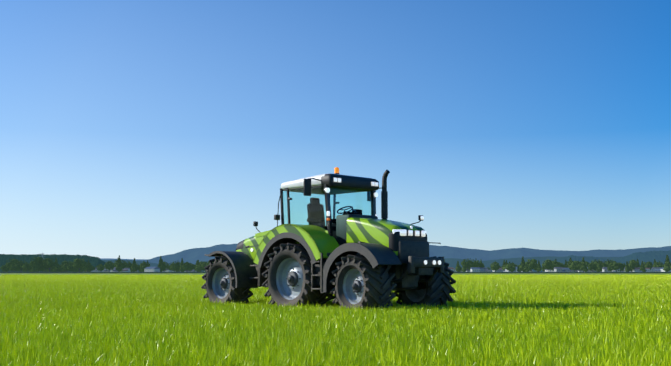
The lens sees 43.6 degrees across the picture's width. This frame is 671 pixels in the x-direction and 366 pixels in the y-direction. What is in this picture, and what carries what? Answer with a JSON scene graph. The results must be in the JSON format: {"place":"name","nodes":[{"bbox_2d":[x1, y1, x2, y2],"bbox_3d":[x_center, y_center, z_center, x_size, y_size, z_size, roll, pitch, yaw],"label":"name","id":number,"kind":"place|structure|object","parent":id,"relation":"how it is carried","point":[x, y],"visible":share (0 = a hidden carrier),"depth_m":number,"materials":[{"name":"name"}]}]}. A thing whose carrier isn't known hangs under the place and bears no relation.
{"place":"outdoors","nodes":[
{"label":"outdoors","id":0,"kind":"place"},
{"bbox_2d":[0,254,104,271],"bbox_3d":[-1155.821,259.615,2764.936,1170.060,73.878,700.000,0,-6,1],"label":"hill","id":1,"kind":"structure","parent":0,"point":[94,261],"depth_m":2835.47,"materials":[{"name":"green plant"}]},
{"bbox_2d":[100,258,148,259],"bbox_3d":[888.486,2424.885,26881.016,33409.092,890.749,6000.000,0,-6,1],"label":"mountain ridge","id":2,"kind":"structure","parent":0,"point":[121,259],"depth_m":29643.87,"materials":[{"name":"blue"}]},
{"bbox_2d":[102,260,202,271],"bbox_3d":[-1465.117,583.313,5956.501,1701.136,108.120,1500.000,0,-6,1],"label":"hill","id":3,"kind":"structure","parent":0,"point":[151,264],"depth_m":6166.64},
{"bbox_2d":[0,306,670,365],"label":"grass","id":4,"kind":"structure","parent":0,"point":[296,338],"depth_m":9.21,"materials":[{"name":"green plant"}]},
{"bbox_2d":[0,280,670,315],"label":"grass","id":5,"kind":"structure","parent":0,"point":[584,297],"depth_m":23.54,"materials":[{"name":"green plant"}]},
{"bbox_2d":[0,274,670,282],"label":"grass","id":6,"kind":"structure","parent":0,"point":[457,278],"depth_m":107.85,"materials":[{"name":"green plant"}]},
{"bbox_2d":[0,273,670,275],"bbox_3d":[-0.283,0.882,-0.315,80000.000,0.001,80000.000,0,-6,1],"label":"field ground","id":7,"kind":"structure","parent":0,"point":[1,274],"depth_m":848.38,"materials":[{"name":"green plant"}]},
{"bbox_2d":[0,265,8,270],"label":"tree","id":8,"kind":"object","parent":7,"relation":"on","point":[4,267],"visible":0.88,"depth_m":1266.62,"materials":[{"name":"green plant"}]},
{"bbox_2d":[5,258,19,271],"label":"tree","id":9,"kind":"object","parent":7,"relation":"on","point":[12,261],"visible":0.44,"depth_m":1163.98,"materials":[{"name":"green plant"}]},
{"bbox_2d":[10,263,20,270],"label":"tree","id":10,"kind":"object","parent":7,"relation":"on","point":[15,267],"visible":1,"depth_m":1045.46,"materials":[{"name":"green plant"}]},
{"bbox_2d":[20,260,25,271],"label":"tree","id":11,"kind":"object","parent":7,"relation":"on","point":[21,264],"visible":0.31,"depth_m":1208.37,"materials":[{"name":"green plant"}]},
{"bbox_2d":[22,262,31,271],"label":"tree","id":12,"kind":"object","parent":7,"relation":"on","point":[27,267],"visible":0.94,"depth_m":1129.75,"materials":[{"name":"green plant"}]},
{"bbox_2d":[31,262,35,271],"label":"tree","id":13,"kind":"object","parent":7,"relation":"on","point":[33,269],"visible":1,"depth_m":1049.93,"materials":[{"name":"green plant"}]},
{"bbox_2d":[29,256,44,267],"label":"tree","id":14,"kind":"object","parent":7,"relation":"on","point":[40,261],"visible":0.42,"depth_m":1092.70,"materials":[{"name":"green plant"}]},
{"bbox_2d":[35,257,39,271],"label":"tree","id":15,"kind":"object","parent":7,"relation":"on","point":[36,264],"visible":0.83,"depth_m":1073.02,"materials":[{"name":"green plant"}]},
{"bbox_2d":[43,257,55,271],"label":"tree","id":16,"kind":"object","parent":7,"relation":"on","point":[48,263],"visible":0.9,"depth_m":1088.58,"materials":[{"name":"green plant"}]},
{"bbox_2d":[51,263,60,271],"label":"tree","id":17,"kind":"object","parent":7,"relation":"on","point":[55,268],"visible":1,"depth_m":1083.28,"materials":[{"name":"green plant"}]},
{"bbox_2d":[62,264,67,271],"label":"tree","id":18,"kind":"object","parent":7,"relation":"on","point":[64,266],"visible":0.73,"depth_m":1331.06,"materials":[{"name":"green plant"}]},
{"bbox_2d":[61,261,72,271],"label":"tree","id":19,"kind":"object","parent":7,"relation":"on","point":[65,262],"visible":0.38,"depth_m":1390.54,"materials":[{"name":"green plant"}]},
{"bbox_2d":[67,264,74,270],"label":"tree","id":20,"kind":"object","parent":7,"relation":"on","point":[70,267],"visible":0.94,"depth_m":1220.46,"materials":[{"name":"green plant"}]},
{"bbox_2d":[72,258,85,271],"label":"tree","id":21,"kind":"object","parent":7,"relation":"on","point":[79,264],"visible":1,"depth_m":1077.21,"materials":[{"name":"green plant"}]},
{"bbox_2d":[83,262,92,271],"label":"tree","id":22,"kind":"object","parent":7,"relation":"on","point":[88,266],"visible":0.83,"depth_m":1157.03,"materials":[{"name":"green plant"}]},
{"bbox_2d":[96,264,103,271],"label":"tree","id":23,"kind":"object","parent":7,"relation":"on","point":[101,267],"visible":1,"depth_m":1034.35,"materials":[{"name":"green plant"}]},
{"bbox_2d":[104,261,114,271],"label":"tree","id":24,"kind":"object","parent":7,"relation":"on","point":[107,265],"visible":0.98,"depth_m":1084.71,"materials":[{"name":"green plant"}]},
{"bbox_2d":[116,255,122,271],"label":"tree","id":25,"kind":"object","parent":7,"relation":"on","point":[119,268],"visible":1,"depth_m":1100.80,"materials":[{"name":"green plant"}]},
{"bbox_2d":[114,258,125,268],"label":"tree","id":26,"kind":"object","parent":7,"relation":"on","point":[123,265],"visible":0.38,"depth_m":1162.13,"materials":[{"name":"green plant"}]},
{"bbox_2d":[124,261,131,268],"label":"tree","id":27,"kind":"object","parent":7,"relation":"on","point":[129,264],"visible":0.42,"depth_m":1461.67,"materials":[{"name":"green plant"}]},
{"bbox_2d":[130,258,137,271],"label":"tree","id":28,"kind":"object","parent":7,"relation":"on","point":[134,268],"visible":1,"depth_m":1146.27,"materials":[{"name":"green plant"}]},
{"bbox_2d":[139,262,149,269],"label":"tree","id":29,"kind":"object","parent":7,"relation":"on","point":[143,265],"visible":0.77,"depth_m":1129.73,"materials":[{"name":"green plant"}]},
{"bbox_2d":[157,256,163,271],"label":"tree","id":30,"kind":"object","parent":7,"relation":"on","point":[160,266],"visible":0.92,"depth_m":1100.68,"materials":[{"name":"green plant"}]},
{"bbox_2d":[163,261,169,270],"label":"tree","id":31,"kind":"object","parent":7,"relation":"on","point":[166,265],"visible":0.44,"depth_m":1179.17,"materials":[{"name":"green plant"}]},
{"bbox_2d":[170,263,179,271],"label":"tree","id":32,"kind":"object","parent":7,"relation":"on","point":[174,267],"visible":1,"depth_m":1082.32,"materials":[{"name":"green plant"}]},
{"bbox_2d":[182,262,191,271],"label":"tree","id":33,"kind":"object","parent":7,"relation":"on","point":[186,266],"visible":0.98,"depth_m":1062.17,"materials":[{"name":"green plant"}]},
{"bbox_2d":[196,261,203,271],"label":"tree","id":34,"kind":"object","parent":7,"relation":"on","point":[198,265],"visible":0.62,"depth_m":1161.55,"materials":[{"name":"green plant"}]},
{"bbox_2d":[201,261,208,269],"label":"tree","id":35,"kind":"object","parent":7,"relation":"on","point":[203,264],"visible":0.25,"depth_m":1087.20,"materials":[{"name":"green plant"}]},
{"bbox_2d":[201,167,455,309],"bbox_3d":[-0.197,1.394,20.398,3.008,3.488,6.297,6,-9,-44],"label":"tractor","id":36,"kind":"object","parent":7,"relation":"on","point":[347,258],"visible":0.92,"depth_m":19.13,"materials":[{"name":"metal"}]},
{"bbox_2d":[84,262,670,271],"bbox_3d":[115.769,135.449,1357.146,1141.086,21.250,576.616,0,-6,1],"label":"village houses","id":37,"kind":"structure","parent":7,"relation":"on","point":[472,269],"depth_m":1121.78,"materials":[{"name":"tile"}]},
{"bbox_2d":[456,261,460,271],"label":"tree","id":38,"kind":"object","parent":7,"relation":"on","point":[458,269],"visible":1,"depth_m":1148.25,"materials":[{"name":"green plant"}]},
{"bbox_2d":[461,259,466,271],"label":"tree","id":39,"kind":"object","parent":7,"relation":"on","point":[464,268],"visible":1,"depth_m":1028.68,"materials":[{"name":"green plant"}]},
{"bbox_2d":[461,258,473,271],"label":"tree","id":40,"kind":"object","parent":7,"relation":"on","point":[469,263],"visible":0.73,"depth_m":1173.19,"materials":[{"name":"green plant"}]},
{"bbox_2d":[469,258,480,268],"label":"tree","id":41,"kind":"object","parent":7,"relation":"on","point":[476,264],"visible":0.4,"depth_m":1221.99,"materials":[{"name":"green plant"}]},
{"bbox_2d":[490,261,500,271],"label":"tree","id":42,"kind":"object","parent":7,"relation":"on","point":[496,266],"visible":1,"depth_m":1318.29,"materials":[{"name":"green plant"}]},
{"bbox_2d":[506,264,515,271],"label":"tree","id":43,"kind":"object","parent":7,"relation":"on","point":[511,268],"visible":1,"depth_m":1047.48,"materials":[{"name":"green plant"}]},
{"bbox_2d":[520,256,524,271],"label":"tree","id":44,"kind":"object","parent":7,"relation":"on","point":[522,264],"visible":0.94,"depth_m":1052.69,"materials":[{"name":"green plant"}]},
{"bbox_2d":[523,265,531,271],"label":"tree","id":45,"kind":"object","parent":7,"relation":"on","point":[527,268],"visible":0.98,"depth_m":1045.23,"materials":[{"name":"green plant"}]},
{"bbox_2d":[525,259,537,271],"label":"tree","id":46,"kind":"object","parent":7,"relation":"on","point":[532,264],"visible":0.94,"depth_m":1265.18,"materials":[{"name":"green plant"}]},
{"bbox_2d":[536,260,540,271],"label":"tree","id":47,"kind":"object","parent":7,"relation":"on","point":[538,269],"visible":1,"depth_m":1316.69,"materials":[{"name":"green plant"}]},
{"bbox_2d":[542,259,554,270],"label":"tree","id":48,"kind":"object","parent":7,"relation":"on","point":[548,265],"visible":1,"depth_m":1054.16,"materials":[{"name":"green plant"}]},
{"bbox_2d":[552,261,559,269],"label":"tree","id":49,"kind":"object","parent":7,"relation":"on","point":[556,264],"visible":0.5,"depth_m":1139.10,"materials":[{"name":"green plant"}]},
{"bbox_2d":[569,262,579,271],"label":"tree","id":50,"kind":"object","parent":7,"relation":"on","point":[573,266],"visible":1,"depth_m":1025.38,"materials":[{"name":"green plant"}]},
{"bbox_2d":[579,257,587,271],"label":"tree","id":51,"kind":"object","parent":7,"relation":"on","point":[583,268],"visible":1,"depth_m":1046.96,"materials":[{"name":"green plant"}]},
{"bbox_2d":[588,262,596,270],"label":"tree","id":52,"kind":"object","parent":7,"relation":"on","point":[592,267],"visible":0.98,"depth_m":1065.09,"materials":[{"name":"green plant"}]},
{"bbox_2d":[596,261,601,271],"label":"tree","id":53,"kind":"object","parent":7,"relation":"on","point":[599,268],"visible":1,"depth_m":1100.62,"materials":[{"name":"green plant"}]},
{"bbox_2d":[604,259,615,264],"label":"tree","id":54,"kind":"object","parent":7,"relation":"on","point":[608,262],"visible":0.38,"depth_m":1237.39,"materials":[{"name":"green plant"}]},
{"bbox_2d":[607,265,614,271],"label":"tree","id":55,"kind":"object","parent":7,"relation":"on","point":[610,268],"visible":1,"depth_m":1068.01,"materials":[{"name":"green plant"}]},
{"bbox_2d":[611,262,621,271],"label":"tree","id":56,"kind":"object","parent":7,"relation":"on","point":[616,266],"visible":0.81,"depth_m":1093.35,"materials":[{"name":"green plant"}]},
{"bbox_2d":[625,262,629,271],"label":"tree","id":57,"kind":"object","parent":7,"relation":"on","point":[627,269],"visible":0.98,"depth_m":1062.12,"materials":[{"name":"green plant"}]},
{"bbox_2d":[628,260,638,267],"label":"tree","id":58,"kind":"object","parent":7,"relation":"on","point":[634,263],"visible":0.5,"depth_m":1087.44,"materials":[{"name":"green plant"}]},
{"bbox_2d":[639,261,645,271],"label":"tree","id":59,"kind":"object","parent":7,"relation":"on","point":[642,268],"visible":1,"depth_m":1025.76,"materials":[{"name":"green plant"}]},
{"bbox_2d":[653,262,663,267],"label":"tree","id":60,"kind":"object","parent":7,"relation":"on","point":[656,264],"visible":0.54,"depth_m":1152.42,"materials":[{"name":"green plant"}]},
{"bbox_2d":[663,255,670,271],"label":"tree","id":61,"kind":"object","parent":7,"relation":"on","point":[667,266],"visible":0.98,"depth_m":1070.11,"materials":[{"name":"green plant"}]},
{"bbox_2d":[0,272,670,272],"bbox_3d":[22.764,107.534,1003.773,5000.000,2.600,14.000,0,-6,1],"label":"field edge bank","id":62,"kind":"structure","parent":0,"point":[448,272],"depth_m":994.07,"materials":[{"name":"green plant"}]},
{"bbox_2d":[0,0,670,258],"label":"sky","id":63,"kind":"structure","parent":0,"point":[130,129],"materials":[{"name":"blue"}]},
{"bbox_2d":[135,244,670,264],"bbox_3d":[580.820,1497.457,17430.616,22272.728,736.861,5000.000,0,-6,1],"label":"mountain ridge","id":64,"kind":"structure","parent":0,"point":[193,255],"depth_m":17848.29,"materials":[{"name":"blue"}]},
{"bbox_2d":[444,256,619,271],"bbox_3d":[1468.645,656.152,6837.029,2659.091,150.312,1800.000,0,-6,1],"label":"hill","id":65,"kind":"structure","parent":0,"point":[452,262],"depth_m":7078.59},
{"bbox_2d":[533,250,670,271],"bbox_3d":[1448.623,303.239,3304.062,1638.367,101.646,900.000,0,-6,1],"label":"hill","id":66,"kind":"structure","parent":0,"point":[651,256],"depth_m":3362.55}
]}

